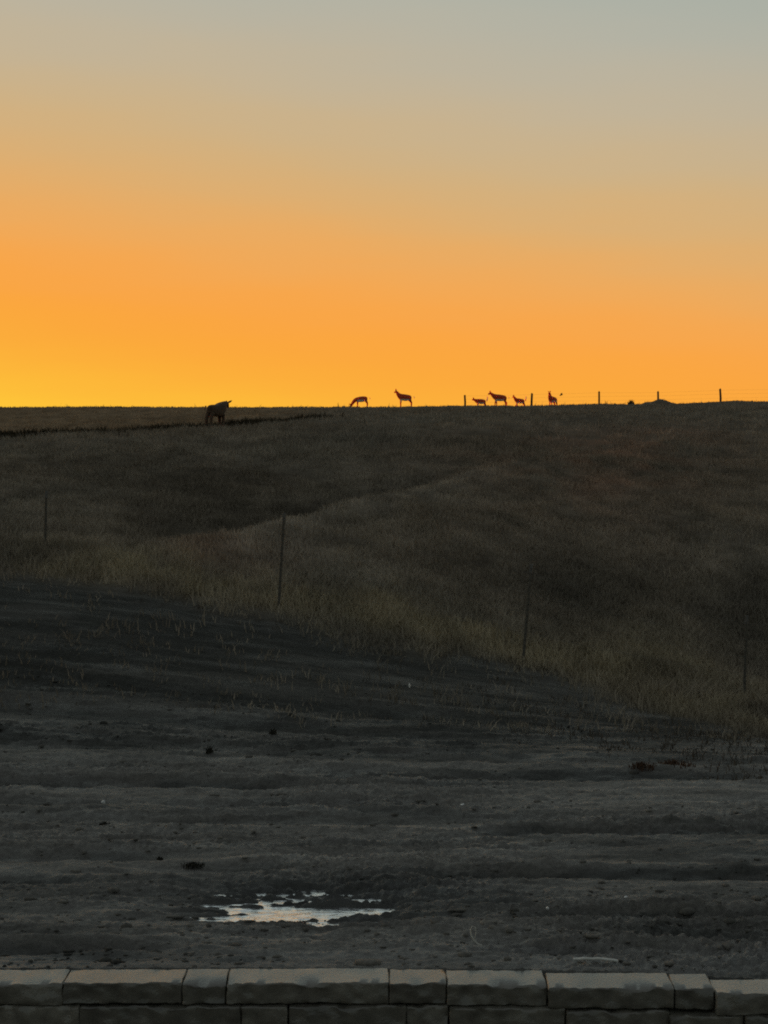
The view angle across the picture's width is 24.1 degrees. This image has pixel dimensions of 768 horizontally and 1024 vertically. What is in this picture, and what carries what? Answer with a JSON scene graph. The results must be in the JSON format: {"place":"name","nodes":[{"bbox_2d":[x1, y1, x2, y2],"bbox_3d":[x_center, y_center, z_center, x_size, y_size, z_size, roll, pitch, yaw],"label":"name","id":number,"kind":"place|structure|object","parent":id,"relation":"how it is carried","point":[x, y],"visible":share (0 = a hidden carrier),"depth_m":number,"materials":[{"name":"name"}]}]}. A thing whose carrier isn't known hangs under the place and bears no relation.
{"place":"outdoors","nodes":[
{"label":"outdoors","id":0,"kind":"place"},
{"bbox_2d":[183,861,203,869],"bbox_3d":[-1.546,2.842,14.500,0.200,0.048,0.200,0,0,0],"label":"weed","id":1,"kind":"object","parent":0,"point":[191,865],"visible":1,"depth_m":14.45,"materials":[{"name":"plant"}]},
{"bbox_2d":[0,399,767,979],"bbox_3d":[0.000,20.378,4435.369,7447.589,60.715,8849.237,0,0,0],"label":"ground","id":2,"kind":"structure","parent":0,"point":[170,783],"depth_m":18.55,"materials":[{"name":"brown soil"}]},
{"bbox_2d":[0,411,345,438],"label":"ridge brush","id":3,"kind":"object","parent":2,"relation":"on","point":[16,434],"visible":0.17,"depth_m":75.11,"materials":[{"name":"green plant"}]},
{"bbox_2d":[206,745,213,753],"bbox_3d":[-1.946,2.644,20.003,0.106,0.108,0.091,0,0,-30],"label":"weed","id":4,"kind":"object","parent":2,"relation":"on","point":[209,750],"visible":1,"depth_m":19.99,"materials":[{"name":"plant"}]},
{"bbox_2d":[204,400,231,426],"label":"bull","id":5,"kind":"object","parent":2,"relation":"on","point":[218,410],"visible":0.81,"depth_m":76.72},
{"bbox_2d":[269,727,277,734],"bbox_3d":[-1.313,2.600,21.301,0.099,0.114,0.104,0,0,35],"label":"weed","id":6,"kind":"object","parent":2,"relation":"on","point":[272,732],"visible":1,"depth_m":21.28,"materials":[{"name":"plant"}]},
{"bbox_2d":[195,890,393,926],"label":"puddle","id":7,"kind":"object","parent":2,"relation":"on","point":[267,913],"visible":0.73,"depth_m":13.03,"materials":[{"name":"white liquid"}]},
{"bbox_2d":[349,396,367,406],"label":"antelope","id":8,"kind":"object","parent":2,"relation":"on","point":[360,399],"visible":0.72,"depth_m":148.80},
{"bbox_2d":[0,438,767,744],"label":"hillside grass","id":9,"kind":"structure","parent":2,"relation":"on","point":[749,706],"depth_m":35.43,"materials":[{"name":"brown plant"}]},
{"bbox_2d":[0,398,767,471],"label":"hilltop grass","id":10,"kind":"structure","parent":2,"relation":"on","point":[617,410],"depth_m":72.51,"materials":[{"name":"brown plant"}]},
{"bbox_2d":[0,667,767,970],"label":"dirt clods","id":11,"kind":"object","parent":2,"relation":"on","point":[686,911],"visible":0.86,"depth_m":12.74,"materials":[{"name":"brown soil"}]},
{"bbox_2d":[1,491,767,692],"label":"wire fence","id":12,"kind":"object","parent":2,"relation":"on","point":[528,594],"visible":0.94,"depth_m":27.32,"materials":[{"name":"metal"}]},
{"bbox_2d":[394,389,414,406],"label":"antelope","id":13,"kind":"object","parent":2,"relation":"on","point":[403,397],"visible":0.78,"depth_m":149.30},
{"bbox_2d":[98,566,767,781],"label":"sparse weeds","id":14,"kind":"object","parent":2,"relation":"on","point":[696,753],"visible":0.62,"depth_m":22.57,"materials":[{"name":"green plant"}]},
{"bbox_2d":[470,926,480,944],"bbox_3d":[0.614,2.818,11.950,0.086,0.131,0.028,0,0,16],"label":"straw","id":15,"kind":"object","parent":2,"relation":"on","point":[475,935],"visible":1,"depth_m":11.95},
{"bbox_2d":[472,396,487,404],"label":"antelope","id":16,"kind":"object","parent":2,"relation":"on","point":[480,401],"visible":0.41,"depth_m":156.83},
{"bbox_2d":[488,391,508,404],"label":"antelope","id":17,"kind":"object","parent":2,"relation":"on","point":[496,397],"visible":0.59,"depth_m":152.80},
{"bbox_2d":[512,395,526,405],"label":"antelope","id":18,"kind":"object","parent":2,"relation":"on","point":[518,400],"visible":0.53,"depth_m":155.34},
{"bbox_2d":[548,391,557,404],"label":"antelope","id":19,"kind":"object","parent":2,"relation":"on","point":[551,399],"visible":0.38,"depth_m":156.66},
{"bbox_2d":[573,957,617,961],"bbox_3d":[1.344,2.841,11.419,0.285,0.020,0.038,2,6,2],"label":"lath","id":20,"kind":"object","parent":2,"relation":"on","point":[596,958],"visible":1,"depth_m":11.41,"materials":[{"name":"grey wood"}]},
{"bbox_2d":[464,388,767,405],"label":"post fence","id":21,"kind":"object","parent":2,"relation":"on","point":[720,398],"visible":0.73,"depth_m":157.93,"materials":[{"name":"brown wood"}]},
{"bbox_2d":[628,761,656,771],"bbox_3d":[2.785,2.730,19.401,0.277,0.102,0.302,0,0,29],"label":"weed","id":22,"kind":"object","parent":2,"relation":"on","point":[641,766],"visible":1,"depth_m":19.35,"materials":[{"name":"brown plant"}]},
{"bbox_2d":[655,758,695,767],"bbox_3d":[3.169,2.742,19.587,0.419,0.124,0.429,0,0,32],"label":"weed","id":23,"kind":"object","parent":2,"relation":"on","point":[674,762],"visible":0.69,"depth_m":19.59,"materials":[{"name":"brown plant"}]},
{"bbox_2d":[0,0,767,407],"label":"sky","id":24,"kind":"structure","parent":0,"point":[248,203],"materials":[{"name":"orange"}]},
{"label":"yard","id":25,"kind":"structure","parent":0,"visible":0},
{"bbox_2d":[0,968,767,1023],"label":"retaining wall","id":26,"kind":"structure","parent":25,"relation":"on","point":[269,996],"depth_m":10.99,"materials":[{"name":"stone"}]}
]}

